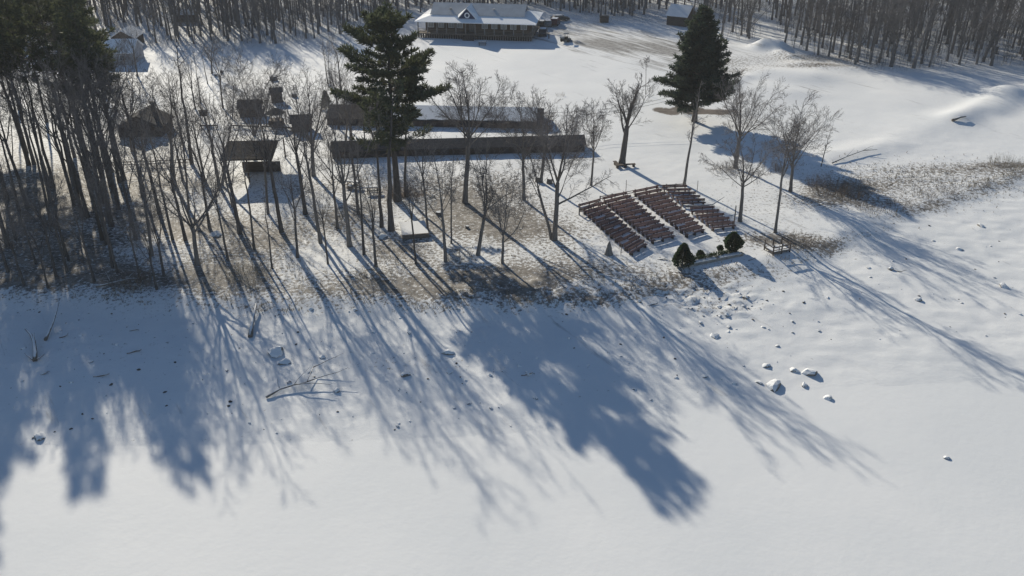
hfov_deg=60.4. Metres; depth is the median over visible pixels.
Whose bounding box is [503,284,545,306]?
brush shrub
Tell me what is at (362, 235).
bank tree
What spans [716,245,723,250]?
evergreen shrub
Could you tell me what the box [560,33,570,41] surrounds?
utility cart
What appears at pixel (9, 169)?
grove tree
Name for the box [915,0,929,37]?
forest tree
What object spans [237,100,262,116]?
storage hut
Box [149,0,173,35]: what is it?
forest tree
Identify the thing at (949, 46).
forest tree
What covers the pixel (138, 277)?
brush shrub
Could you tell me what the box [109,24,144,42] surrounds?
house
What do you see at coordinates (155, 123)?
gabled cabin
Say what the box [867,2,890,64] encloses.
forest tree
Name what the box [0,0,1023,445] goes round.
snowy ground
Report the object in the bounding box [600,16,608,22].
dumpster
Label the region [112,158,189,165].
rail fence
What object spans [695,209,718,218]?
bench
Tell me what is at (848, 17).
forest tree
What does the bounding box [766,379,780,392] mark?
stone
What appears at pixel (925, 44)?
forest tree
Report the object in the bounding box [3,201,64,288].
grove tree
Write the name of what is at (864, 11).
forest tree
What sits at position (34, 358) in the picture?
driftwood log
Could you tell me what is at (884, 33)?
forest tree
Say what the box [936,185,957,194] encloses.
brush shrub
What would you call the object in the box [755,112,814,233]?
bare tree
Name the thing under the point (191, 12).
forest tree
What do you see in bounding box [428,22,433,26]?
window
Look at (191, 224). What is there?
bare tree
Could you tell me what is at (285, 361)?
stone
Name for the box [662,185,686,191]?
bench
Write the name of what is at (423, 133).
pine tree
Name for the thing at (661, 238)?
bench
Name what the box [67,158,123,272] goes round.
grove tree
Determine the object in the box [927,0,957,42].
forest tree
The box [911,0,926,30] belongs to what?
forest tree
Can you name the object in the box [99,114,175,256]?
bare tree
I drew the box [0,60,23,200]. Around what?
grove tree
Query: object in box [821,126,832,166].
bare tree
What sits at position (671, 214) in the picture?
bench
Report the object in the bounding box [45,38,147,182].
grove tree
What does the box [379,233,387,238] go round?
stone
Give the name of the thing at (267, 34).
forest tree
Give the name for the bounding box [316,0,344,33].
forest tree
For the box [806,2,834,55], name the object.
forest tree
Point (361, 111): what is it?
bare tree
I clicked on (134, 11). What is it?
forest tree
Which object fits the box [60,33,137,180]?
grove tree
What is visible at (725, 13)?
forest tree
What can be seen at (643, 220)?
bench
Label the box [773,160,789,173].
brush shrub
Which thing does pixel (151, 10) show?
forest tree
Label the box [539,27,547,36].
parked car
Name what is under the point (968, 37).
forest tree
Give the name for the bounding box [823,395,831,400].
stone
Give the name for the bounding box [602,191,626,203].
bench
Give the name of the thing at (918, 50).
forest tree
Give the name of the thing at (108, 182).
grove tree
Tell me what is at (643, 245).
bench
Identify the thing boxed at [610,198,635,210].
bench
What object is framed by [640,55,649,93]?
bare tree
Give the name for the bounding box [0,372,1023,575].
frozen lake
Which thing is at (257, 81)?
bare tree
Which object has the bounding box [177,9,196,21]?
wood shed
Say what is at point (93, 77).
grove tree
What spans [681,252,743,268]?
terrace wall
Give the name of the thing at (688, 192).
bench
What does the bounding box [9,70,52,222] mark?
grove tree
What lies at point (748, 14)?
forest tree
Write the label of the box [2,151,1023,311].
dead weeds
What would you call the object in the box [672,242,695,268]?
evergreen shrub
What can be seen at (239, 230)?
bank tree
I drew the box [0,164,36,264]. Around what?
grove tree
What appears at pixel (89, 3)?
forest tree
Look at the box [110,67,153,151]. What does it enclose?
bare tree
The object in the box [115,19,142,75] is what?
park tree
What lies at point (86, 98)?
grove tree
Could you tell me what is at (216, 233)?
stone
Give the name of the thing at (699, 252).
evergreen shrub
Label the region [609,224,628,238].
bench
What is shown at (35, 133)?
grove tree
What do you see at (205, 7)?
forest tree
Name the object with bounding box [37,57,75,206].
grove tree
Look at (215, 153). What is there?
bare tree
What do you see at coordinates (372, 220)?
bank tree
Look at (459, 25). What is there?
window
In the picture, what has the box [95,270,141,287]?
fallen branch
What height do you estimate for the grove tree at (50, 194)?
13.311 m
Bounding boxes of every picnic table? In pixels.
[345,179,361,185]
[365,185,377,193]
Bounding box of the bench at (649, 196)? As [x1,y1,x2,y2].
[641,192,666,203]
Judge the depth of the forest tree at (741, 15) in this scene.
205.00 m
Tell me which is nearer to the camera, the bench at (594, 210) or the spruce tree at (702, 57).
the bench at (594, 210)
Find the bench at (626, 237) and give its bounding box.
[618,231,637,246]
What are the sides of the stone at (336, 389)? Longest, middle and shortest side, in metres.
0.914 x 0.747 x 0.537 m
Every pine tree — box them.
[0,0,55,187]
[1,13,31,152]
[2,0,48,122]
[9,0,75,157]
[32,1,104,134]
[39,0,121,190]
[49,1,114,65]
[328,1,453,202]
[351,88,403,227]
[361,77,418,231]
[394,92,433,196]
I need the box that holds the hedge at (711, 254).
[684,248,738,260]
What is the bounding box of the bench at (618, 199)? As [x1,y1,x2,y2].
[606,195,632,207]
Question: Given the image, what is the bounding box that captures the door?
[469,23,473,31]
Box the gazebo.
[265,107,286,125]
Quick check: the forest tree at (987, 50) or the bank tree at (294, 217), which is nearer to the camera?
the bank tree at (294, 217)
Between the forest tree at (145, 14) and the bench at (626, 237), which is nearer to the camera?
the bench at (626, 237)
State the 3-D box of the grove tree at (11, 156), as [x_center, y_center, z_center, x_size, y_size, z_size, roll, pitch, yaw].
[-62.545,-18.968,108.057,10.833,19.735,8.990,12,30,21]
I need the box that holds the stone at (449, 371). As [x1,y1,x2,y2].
[446,369,452,373]
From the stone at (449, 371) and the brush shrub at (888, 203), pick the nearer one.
the stone at (449, 371)
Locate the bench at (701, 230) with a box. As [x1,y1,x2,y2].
[684,225,704,237]
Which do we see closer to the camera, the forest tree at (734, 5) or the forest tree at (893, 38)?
the forest tree at (893, 38)
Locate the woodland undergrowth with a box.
[30,0,1023,67]
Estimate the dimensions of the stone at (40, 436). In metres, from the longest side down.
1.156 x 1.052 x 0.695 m
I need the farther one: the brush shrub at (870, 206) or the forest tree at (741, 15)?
the forest tree at (741, 15)
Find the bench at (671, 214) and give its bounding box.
[664,209,686,221]
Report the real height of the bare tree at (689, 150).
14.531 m
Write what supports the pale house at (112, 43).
on the snowy ground
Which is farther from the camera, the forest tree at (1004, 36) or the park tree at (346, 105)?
the forest tree at (1004, 36)
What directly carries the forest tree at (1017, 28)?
on the snowy ground
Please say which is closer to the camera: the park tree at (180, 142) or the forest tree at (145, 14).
the park tree at (180, 142)
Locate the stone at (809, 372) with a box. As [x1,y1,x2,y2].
[801,368,817,375]
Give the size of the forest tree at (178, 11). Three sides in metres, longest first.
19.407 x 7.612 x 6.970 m
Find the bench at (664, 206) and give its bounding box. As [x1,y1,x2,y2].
[655,202,678,214]
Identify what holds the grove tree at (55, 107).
on the snowy ground
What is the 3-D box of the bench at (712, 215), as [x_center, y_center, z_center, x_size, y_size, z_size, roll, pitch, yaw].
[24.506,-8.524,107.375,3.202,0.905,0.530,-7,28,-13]
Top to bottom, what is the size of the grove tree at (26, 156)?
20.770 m
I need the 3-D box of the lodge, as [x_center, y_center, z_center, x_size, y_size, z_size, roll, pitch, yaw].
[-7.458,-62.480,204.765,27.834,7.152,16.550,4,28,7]
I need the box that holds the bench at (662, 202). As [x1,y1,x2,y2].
[650,199,674,210]
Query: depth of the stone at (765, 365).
80.84 m
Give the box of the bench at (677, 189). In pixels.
[667,188,691,194]
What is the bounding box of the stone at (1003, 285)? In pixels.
[999,282,1007,288]
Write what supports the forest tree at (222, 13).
on the snowy ground
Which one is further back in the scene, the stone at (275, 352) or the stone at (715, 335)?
the stone at (715, 335)
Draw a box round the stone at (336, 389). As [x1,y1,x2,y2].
[333,387,339,392]
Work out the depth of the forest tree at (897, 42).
176.93 m
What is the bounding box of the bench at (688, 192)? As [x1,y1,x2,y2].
[671,191,695,198]
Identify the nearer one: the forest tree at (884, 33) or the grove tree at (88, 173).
the grove tree at (88, 173)
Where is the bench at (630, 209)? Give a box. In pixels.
[618,205,643,217]
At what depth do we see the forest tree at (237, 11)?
208.93 m
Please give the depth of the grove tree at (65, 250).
95.77 m
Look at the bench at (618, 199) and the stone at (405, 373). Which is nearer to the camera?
the stone at (405, 373)
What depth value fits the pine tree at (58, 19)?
130.45 m
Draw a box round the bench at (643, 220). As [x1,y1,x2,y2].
[631,216,655,228]
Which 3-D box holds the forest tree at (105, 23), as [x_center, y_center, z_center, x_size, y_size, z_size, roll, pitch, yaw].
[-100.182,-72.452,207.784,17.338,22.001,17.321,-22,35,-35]
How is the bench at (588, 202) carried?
on the snowy ground
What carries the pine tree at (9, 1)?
on the snowy ground
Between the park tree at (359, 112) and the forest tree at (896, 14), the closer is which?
the park tree at (359, 112)
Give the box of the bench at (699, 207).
[690,205,714,214]
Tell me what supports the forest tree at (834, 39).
on the snowy ground
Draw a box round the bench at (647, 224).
[636,220,660,232]
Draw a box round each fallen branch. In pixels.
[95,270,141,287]
[266,353,347,397]
[685,197,723,206]
[832,146,876,163]
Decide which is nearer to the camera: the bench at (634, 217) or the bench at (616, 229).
the bench at (616, 229)
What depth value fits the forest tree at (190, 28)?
194.57 m
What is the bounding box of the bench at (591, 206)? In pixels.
[582,202,605,214]
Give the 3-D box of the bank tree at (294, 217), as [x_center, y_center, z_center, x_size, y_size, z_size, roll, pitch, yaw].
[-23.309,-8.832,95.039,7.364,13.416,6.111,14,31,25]
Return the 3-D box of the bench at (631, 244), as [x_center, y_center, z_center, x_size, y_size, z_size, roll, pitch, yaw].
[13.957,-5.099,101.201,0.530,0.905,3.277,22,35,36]
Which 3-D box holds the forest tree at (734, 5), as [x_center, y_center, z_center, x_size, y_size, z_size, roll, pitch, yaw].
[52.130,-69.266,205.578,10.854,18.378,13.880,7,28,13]
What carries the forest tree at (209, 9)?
on the snowy ground
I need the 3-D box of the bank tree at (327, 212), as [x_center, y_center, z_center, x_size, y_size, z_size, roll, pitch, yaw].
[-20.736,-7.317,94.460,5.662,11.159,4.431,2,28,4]
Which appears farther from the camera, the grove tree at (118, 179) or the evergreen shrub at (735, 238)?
the grove tree at (118, 179)
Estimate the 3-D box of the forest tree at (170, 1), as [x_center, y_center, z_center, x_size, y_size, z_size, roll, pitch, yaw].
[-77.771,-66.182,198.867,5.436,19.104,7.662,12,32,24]
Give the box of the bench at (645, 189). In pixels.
[633,185,658,196]
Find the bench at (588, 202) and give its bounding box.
[578,198,600,210]
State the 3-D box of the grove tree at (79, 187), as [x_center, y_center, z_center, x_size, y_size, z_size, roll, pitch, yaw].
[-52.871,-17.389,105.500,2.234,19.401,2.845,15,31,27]
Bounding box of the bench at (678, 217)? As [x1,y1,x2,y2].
[669,213,691,225]
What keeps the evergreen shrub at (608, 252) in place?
on the snowy ground
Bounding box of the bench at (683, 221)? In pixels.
[674,217,695,229]
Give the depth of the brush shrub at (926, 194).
115.10 m
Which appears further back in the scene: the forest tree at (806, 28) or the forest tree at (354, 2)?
the forest tree at (354, 2)
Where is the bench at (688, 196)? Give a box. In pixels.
[676,195,699,203]
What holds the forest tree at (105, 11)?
on the snowy ground
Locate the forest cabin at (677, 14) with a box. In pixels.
[665,4,696,26]
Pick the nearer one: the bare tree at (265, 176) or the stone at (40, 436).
the stone at (40, 436)
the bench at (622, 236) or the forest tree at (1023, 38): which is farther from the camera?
the forest tree at (1023, 38)
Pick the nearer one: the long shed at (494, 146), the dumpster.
the long shed at (494, 146)
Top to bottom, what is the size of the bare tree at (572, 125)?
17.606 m
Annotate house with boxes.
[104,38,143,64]
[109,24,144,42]
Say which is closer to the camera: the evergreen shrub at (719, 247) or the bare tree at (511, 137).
the evergreen shrub at (719, 247)
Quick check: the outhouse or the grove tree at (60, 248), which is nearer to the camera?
the grove tree at (60, 248)
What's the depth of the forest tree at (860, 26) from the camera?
177.90 m
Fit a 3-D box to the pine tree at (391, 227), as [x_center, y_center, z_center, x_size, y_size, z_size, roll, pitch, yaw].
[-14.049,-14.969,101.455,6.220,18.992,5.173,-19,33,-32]
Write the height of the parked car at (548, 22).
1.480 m
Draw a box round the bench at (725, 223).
[710,221,735,231]
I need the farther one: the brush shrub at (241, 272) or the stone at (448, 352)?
the brush shrub at (241, 272)
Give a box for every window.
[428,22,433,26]
[448,23,453,27]
[457,23,462,27]
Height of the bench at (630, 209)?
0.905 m
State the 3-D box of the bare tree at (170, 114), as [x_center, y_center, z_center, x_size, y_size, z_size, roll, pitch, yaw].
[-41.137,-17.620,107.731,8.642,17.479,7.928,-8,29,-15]
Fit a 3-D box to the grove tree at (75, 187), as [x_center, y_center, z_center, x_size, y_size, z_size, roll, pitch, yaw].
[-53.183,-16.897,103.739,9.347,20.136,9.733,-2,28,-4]
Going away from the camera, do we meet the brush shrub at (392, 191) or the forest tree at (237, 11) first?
the brush shrub at (392, 191)
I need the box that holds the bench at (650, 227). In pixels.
[640,223,665,235]
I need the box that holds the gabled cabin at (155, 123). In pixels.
[118,101,174,137]
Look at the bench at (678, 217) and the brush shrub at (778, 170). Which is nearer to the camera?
the bench at (678, 217)
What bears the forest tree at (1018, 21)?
on the snowy ground
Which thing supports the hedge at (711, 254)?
on the terrace wall
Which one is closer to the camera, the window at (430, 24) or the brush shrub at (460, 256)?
the brush shrub at (460, 256)
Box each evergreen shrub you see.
[320,90,330,107]
[604,241,612,255]
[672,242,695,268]
[696,249,704,256]
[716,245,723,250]
[723,231,744,251]
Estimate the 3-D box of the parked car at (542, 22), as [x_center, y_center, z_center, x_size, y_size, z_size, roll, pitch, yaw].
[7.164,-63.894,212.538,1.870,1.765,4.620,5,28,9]
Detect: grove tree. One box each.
[0,21,45,164]
[0,37,37,165]
[0,49,59,203]
[0,51,80,200]
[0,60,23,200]
[0,60,85,217]
[0,65,29,207]
[0,100,20,211]
[0,123,22,240]
[0,160,10,246]
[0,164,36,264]
[0,165,19,272]
[0,189,35,284]
[1,164,77,276]
[3,167,82,272]
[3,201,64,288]
[4,43,94,197]
[8,36,94,188]
[8,54,50,184]
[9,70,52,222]
[27,41,129,202]
[31,152,69,260]
[37,37,70,176]
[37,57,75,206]
[38,57,116,203]
[38,145,65,256]
[40,25,94,167]
[42,63,89,217]
[42,191,95,281]
[43,30,121,172]
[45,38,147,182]
[45,94,128,225]
[49,42,141,210]
[53,58,143,227]
[57,110,133,244]
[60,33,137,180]
[63,99,103,240]
[67,41,160,196]
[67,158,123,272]
[70,93,159,240]
[71,45,109,186]
[71,55,170,214]
[83,154,113,267]
[101,189,161,281]
[122,203,168,289]
[124,174,183,276]
[138,106,173,240]
[169,28,193,164]
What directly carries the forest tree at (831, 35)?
on the snowy ground
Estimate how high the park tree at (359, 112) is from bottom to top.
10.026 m
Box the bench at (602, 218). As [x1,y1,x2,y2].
[595,213,616,226]
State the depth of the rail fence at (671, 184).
116.95 m
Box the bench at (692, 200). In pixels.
[680,198,705,206]
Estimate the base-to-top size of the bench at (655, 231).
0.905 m
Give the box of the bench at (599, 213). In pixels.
[591,209,612,222]
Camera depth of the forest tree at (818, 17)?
195.69 m
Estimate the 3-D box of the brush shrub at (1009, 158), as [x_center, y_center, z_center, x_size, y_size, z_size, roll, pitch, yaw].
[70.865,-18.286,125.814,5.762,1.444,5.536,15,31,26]
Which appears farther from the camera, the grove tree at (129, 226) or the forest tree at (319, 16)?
the forest tree at (319, 16)
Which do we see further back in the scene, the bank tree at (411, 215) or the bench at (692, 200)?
the bench at (692, 200)
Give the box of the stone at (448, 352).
[440,349,454,354]
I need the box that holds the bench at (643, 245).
[628,239,647,255]
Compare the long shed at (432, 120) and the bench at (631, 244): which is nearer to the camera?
the bench at (631, 244)
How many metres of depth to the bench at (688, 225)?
104.85 m
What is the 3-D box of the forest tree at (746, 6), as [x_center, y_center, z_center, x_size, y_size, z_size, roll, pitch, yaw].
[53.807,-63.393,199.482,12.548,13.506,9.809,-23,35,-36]
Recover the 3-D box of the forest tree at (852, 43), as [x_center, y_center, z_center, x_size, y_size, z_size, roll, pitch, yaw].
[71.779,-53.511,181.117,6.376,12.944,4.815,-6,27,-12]
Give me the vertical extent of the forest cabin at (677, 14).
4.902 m
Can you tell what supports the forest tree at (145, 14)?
on the snowy ground
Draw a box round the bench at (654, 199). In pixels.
[645,195,669,207]
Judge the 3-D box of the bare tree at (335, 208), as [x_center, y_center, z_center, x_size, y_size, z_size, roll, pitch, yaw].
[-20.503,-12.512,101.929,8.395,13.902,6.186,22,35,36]
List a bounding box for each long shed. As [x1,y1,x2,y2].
[327,104,544,128]
[330,135,586,157]
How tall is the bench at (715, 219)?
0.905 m
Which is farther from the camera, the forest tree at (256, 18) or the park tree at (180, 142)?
the forest tree at (256, 18)
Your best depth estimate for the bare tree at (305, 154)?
96.03 m
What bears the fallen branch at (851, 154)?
on the snowy ground
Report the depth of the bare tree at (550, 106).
115.95 m
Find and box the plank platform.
[400,220,429,239]
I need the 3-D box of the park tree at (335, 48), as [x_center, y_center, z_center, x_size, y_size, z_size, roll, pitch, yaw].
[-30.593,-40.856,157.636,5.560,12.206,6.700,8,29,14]
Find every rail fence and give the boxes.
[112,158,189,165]
[579,200,599,214]
[599,188,646,198]
[657,183,685,188]
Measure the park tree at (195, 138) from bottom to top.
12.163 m
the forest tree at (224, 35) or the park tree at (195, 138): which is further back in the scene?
the forest tree at (224, 35)
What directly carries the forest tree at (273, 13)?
on the snowy ground
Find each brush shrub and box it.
[106,265,151,292]
[222,259,269,283]
[355,264,393,283]
[381,180,414,198]
[406,183,432,199]
[443,245,474,263]
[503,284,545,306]
[579,273,606,284]
[713,161,732,170]
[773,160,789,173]
[783,227,818,248]
[802,172,856,197]
[834,177,875,202]
[856,198,886,213]
[884,197,915,210]
[912,186,938,199]
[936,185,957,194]
[988,152,1023,169]
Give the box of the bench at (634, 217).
[627,212,652,224]
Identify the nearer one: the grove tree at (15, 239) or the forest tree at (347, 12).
the grove tree at (15, 239)
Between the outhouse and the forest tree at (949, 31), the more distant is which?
the forest tree at (949, 31)
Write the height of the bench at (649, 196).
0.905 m
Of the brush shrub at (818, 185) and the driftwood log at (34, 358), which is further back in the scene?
the brush shrub at (818, 185)
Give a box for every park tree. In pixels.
[110,37,130,79]
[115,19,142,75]
[143,59,184,140]
[164,112,182,180]
[166,121,186,168]
[173,46,201,109]
[174,100,210,180]
[199,39,236,107]
[317,38,336,83]
[319,30,352,83]
[325,65,353,118]
[326,56,356,128]
[327,78,359,140]
[345,93,371,138]
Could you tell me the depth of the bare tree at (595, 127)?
114.84 m
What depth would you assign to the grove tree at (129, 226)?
90.23 m
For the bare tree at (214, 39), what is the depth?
170.60 m
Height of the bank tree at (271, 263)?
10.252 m
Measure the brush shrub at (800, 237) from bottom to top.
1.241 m
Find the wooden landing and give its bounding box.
[763,237,791,254]
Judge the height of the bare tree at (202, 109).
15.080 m
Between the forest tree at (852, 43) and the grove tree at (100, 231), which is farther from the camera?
the forest tree at (852, 43)
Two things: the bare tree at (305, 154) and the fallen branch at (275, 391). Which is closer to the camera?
the fallen branch at (275, 391)
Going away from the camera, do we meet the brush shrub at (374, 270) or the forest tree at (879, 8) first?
the brush shrub at (374, 270)
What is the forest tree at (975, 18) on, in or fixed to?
on the snowy ground
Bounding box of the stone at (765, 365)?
[762,363,770,367]
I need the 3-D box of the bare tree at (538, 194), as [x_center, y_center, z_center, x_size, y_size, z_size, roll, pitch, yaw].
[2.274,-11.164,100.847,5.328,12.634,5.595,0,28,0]
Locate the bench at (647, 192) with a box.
[637,188,662,200]
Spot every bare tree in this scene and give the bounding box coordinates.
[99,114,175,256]
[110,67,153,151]
[122,114,264,265]
[128,62,206,185]
[133,73,204,209]
[177,76,230,185]
[185,30,224,73]
[190,113,232,207]
[209,63,257,185]
[213,47,292,135]
[223,64,301,213]
[252,69,349,243]
[256,60,349,176]
[281,94,391,247]
[292,123,366,229]
[306,59,386,140]
[338,79,378,139]
[404,135,471,261]
[420,60,519,203]
[448,148,455,243]
[454,125,537,255]
[464,159,538,263]
[479,90,560,199]
[509,90,619,240]
[509,140,553,239]
[518,86,588,182]
[568,97,612,185]
[606,72,659,165]
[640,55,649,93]
[682,80,711,184]
[698,125,784,222]
[711,68,789,168]
[752,89,842,191]
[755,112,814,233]
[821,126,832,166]
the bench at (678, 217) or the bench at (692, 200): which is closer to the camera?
the bench at (678, 217)
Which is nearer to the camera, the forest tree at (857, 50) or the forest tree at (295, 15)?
the forest tree at (857, 50)
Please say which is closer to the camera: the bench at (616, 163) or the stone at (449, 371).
the stone at (449, 371)
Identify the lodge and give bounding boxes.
[414,2,542,40]
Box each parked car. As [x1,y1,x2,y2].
[539,19,545,26]
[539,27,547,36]
[545,19,551,26]
[550,14,569,20]
[550,17,559,25]
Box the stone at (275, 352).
[268,346,282,357]
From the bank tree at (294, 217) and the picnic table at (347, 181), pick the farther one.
the picnic table at (347, 181)
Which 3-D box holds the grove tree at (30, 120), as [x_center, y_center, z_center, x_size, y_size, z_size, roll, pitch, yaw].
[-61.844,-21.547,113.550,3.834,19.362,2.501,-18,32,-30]
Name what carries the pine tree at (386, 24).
on the snowy ground
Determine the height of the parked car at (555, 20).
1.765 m
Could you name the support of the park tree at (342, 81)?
on the snowy ground
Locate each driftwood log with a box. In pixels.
[25,328,44,361]
[44,302,58,340]
[248,303,256,337]
[951,116,965,121]
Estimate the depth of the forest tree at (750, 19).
198.29 m
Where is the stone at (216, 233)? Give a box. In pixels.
[209,230,221,236]
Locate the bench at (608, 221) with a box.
[600,216,621,230]
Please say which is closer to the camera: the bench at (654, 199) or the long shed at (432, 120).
the bench at (654, 199)
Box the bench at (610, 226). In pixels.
[604,220,624,234]
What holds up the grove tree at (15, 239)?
on the snowy ground
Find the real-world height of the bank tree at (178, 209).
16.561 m
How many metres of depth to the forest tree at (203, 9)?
207.05 m
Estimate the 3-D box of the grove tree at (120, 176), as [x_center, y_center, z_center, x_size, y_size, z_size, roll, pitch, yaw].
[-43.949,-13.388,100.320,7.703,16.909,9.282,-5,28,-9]
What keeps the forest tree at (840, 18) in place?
on the snowy ground
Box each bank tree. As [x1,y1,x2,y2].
[109,102,202,240]
[152,104,238,228]
[180,91,262,234]
[185,145,250,260]
[213,86,296,232]
[229,131,255,249]
[255,184,272,267]
[263,76,324,214]
[265,147,319,257]
[298,171,342,263]
[341,155,397,266]
[342,87,362,214]
[344,141,365,254]
[387,160,431,264]
[396,115,452,232]
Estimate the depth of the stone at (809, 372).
79.79 m
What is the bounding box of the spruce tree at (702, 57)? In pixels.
[652,3,740,121]
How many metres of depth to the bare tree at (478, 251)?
94.99 m
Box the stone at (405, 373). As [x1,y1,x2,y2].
[401,370,410,376]
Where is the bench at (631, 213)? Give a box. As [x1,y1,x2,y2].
[623,209,647,221]
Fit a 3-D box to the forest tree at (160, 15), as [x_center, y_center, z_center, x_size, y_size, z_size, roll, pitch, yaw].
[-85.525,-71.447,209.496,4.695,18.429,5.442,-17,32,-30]
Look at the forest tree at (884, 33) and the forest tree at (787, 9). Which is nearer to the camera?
the forest tree at (884, 33)
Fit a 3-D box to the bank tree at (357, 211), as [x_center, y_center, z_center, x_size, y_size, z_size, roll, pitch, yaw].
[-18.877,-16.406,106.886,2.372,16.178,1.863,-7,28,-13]
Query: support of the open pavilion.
on the snowy ground
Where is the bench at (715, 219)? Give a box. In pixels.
[705,217,729,226]
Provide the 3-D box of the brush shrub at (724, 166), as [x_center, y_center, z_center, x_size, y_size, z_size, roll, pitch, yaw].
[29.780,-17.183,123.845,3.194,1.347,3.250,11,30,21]
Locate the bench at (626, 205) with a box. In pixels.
[614,201,640,213]
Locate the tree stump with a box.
[547,177,552,183]
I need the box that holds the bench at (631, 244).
[623,235,642,251]
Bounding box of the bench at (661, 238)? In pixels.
[650,231,674,243]
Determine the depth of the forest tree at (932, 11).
192.56 m
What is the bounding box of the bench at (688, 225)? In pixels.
[679,221,700,233]
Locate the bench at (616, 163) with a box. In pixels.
[613,161,635,167]
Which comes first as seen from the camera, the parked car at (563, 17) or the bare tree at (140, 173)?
the bare tree at (140, 173)
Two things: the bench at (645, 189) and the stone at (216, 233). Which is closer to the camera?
the stone at (216, 233)
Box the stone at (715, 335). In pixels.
[710,333,719,338]
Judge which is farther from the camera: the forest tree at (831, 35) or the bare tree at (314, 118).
the forest tree at (831, 35)
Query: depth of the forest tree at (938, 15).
188.40 m
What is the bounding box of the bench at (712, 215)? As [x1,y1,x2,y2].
[700,213,724,222]
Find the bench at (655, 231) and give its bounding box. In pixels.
[645,227,669,239]
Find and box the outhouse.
[270,88,282,102]
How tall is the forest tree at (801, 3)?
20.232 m
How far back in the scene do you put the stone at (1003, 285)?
94.23 m
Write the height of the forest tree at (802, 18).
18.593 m
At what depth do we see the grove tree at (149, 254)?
89.07 m
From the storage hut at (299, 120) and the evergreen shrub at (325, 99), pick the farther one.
the evergreen shrub at (325, 99)
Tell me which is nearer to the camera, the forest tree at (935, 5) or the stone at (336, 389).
the stone at (336, 389)
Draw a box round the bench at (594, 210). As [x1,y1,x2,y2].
[587,205,608,218]
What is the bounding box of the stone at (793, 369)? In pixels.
[790,367,798,372]
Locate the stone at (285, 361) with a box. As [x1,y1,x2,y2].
[278,358,291,364]
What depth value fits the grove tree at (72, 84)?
120.53 m
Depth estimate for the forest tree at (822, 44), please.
190.26 m
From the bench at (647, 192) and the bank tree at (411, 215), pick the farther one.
the bench at (647, 192)
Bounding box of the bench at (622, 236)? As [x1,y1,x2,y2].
[614,228,632,242]
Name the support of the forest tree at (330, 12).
on the snowy ground
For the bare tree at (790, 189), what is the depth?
112.80 m
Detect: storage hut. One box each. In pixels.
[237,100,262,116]
[290,114,310,132]
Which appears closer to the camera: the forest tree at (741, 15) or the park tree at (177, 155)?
the park tree at (177, 155)
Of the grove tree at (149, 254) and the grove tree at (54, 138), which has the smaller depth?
the grove tree at (149, 254)
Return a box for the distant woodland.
[37,0,1023,22]
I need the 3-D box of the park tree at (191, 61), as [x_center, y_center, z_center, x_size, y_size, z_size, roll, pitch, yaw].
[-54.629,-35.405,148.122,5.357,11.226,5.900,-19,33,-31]
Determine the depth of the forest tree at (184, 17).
200.31 m
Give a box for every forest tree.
[85,0,97,29]
[96,0,111,26]
[98,0,106,25]
[100,0,112,26]
[129,0,150,31]
[130,0,169,42]
[132,0,136,23]
[135,0,141,25]
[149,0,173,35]
[156,1,162,26]
[160,0,184,36]
[160,1,176,40]
[160,3,186,41]
[167,0,178,38]
[169,0,190,36]
[172,0,181,25]
[177,0,199,43]
[186,0,197,32]
[191,0,201,36]
[193,0,210,27]
[198,1,217,40]
[201,0,222,32]
[203,0,220,29]
[209,0,235,40]
[211,0,233,36]
[215,0,228,37]
[221,0,231,31]
[225,0,248,40]
[233,0,240,27]
[236,0,288,43]
[237,0,266,37]
[240,0,246,25]
[249,0,289,43]
[257,0,280,35]
[260,0,282,39]
[271,0,275,29]
[274,0,286,30]
[283,0,298,32]
[289,0,301,35]
[290,0,299,25]
[295,0,313,38]
[297,0,324,37]
[305,1,320,33]
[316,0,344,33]
[317,0,334,31]
[317,1,320,26]
[327,0,340,24]
[339,0,348,27]
[346,0,348,21]
[352,0,357,20]
[364,0,377,12]
[714,1,736,34]
[722,0,727,22]
[728,0,732,21]
[731,0,739,31]
[733,0,748,35]
[733,0,786,38]
[734,0,746,25]
[742,0,764,36]
[744,0,766,32]
[774,0,790,24]
[776,0,803,42]
[782,0,791,32]
[788,0,849,50]
[794,0,811,37]
[799,1,812,29]
[800,0,818,44]
[806,0,827,41]
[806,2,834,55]
[816,0,835,35]
[821,0,838,47]
[822,0,872,57]
[824,0,862,52]
[824,0,871,54]
[825,3,839,56]
[827,0,837,34]
[833,0,863,52]
[837,0,849,36]
[838,0,906,61]
[841,12,866,64]
[846,0,872,58]
[855,0,876,27]
[857,0,924,62]
[858,0,927,66]
[860,0,922,48]
[865,0,876,47]
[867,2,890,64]
[870,0,888,50]
[876,0,938,61]
[878,0,902,56]
[883,0,926,53]
[887,12,909,64]
[901,0,918,37]
[906,0,929,53]
[907,0,937,68]
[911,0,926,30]
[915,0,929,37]
[916,6,934,63]
[919,0,946,51]
[924,0,948,39]
[924,11,948,66]
[926,0,959,48]
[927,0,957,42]
[937,1,961,52]
[942,0,994,53]
[943,4,963,60]
[944,0,1000,64]
[946,0,962,43]
[949,0,970,56]
[952,7,1004,63]
[956,0,1023,65]
[960,0,1011,53]
[961,1,979,49]
[966,0,985,49]
[976,3,1019,57]
[977,0,1007,45]
[978,0,995,43]
[981,0,1010,48]
[982,0,1008,61]
[996,0,1015,36]
[1003,0,1020,37]
[1007,10,1023,35]
[1010,0,1023,60]
[1011,5,1023,46]
[1012,4,1023,53]
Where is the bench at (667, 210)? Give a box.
[659,206,681,217]
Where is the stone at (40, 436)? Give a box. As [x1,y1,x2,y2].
[34,431,45,440]
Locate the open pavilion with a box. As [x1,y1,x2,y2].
[222,135,285,182]
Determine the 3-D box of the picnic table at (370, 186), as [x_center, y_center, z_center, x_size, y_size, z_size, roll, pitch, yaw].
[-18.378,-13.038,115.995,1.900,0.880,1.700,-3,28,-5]
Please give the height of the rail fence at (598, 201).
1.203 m

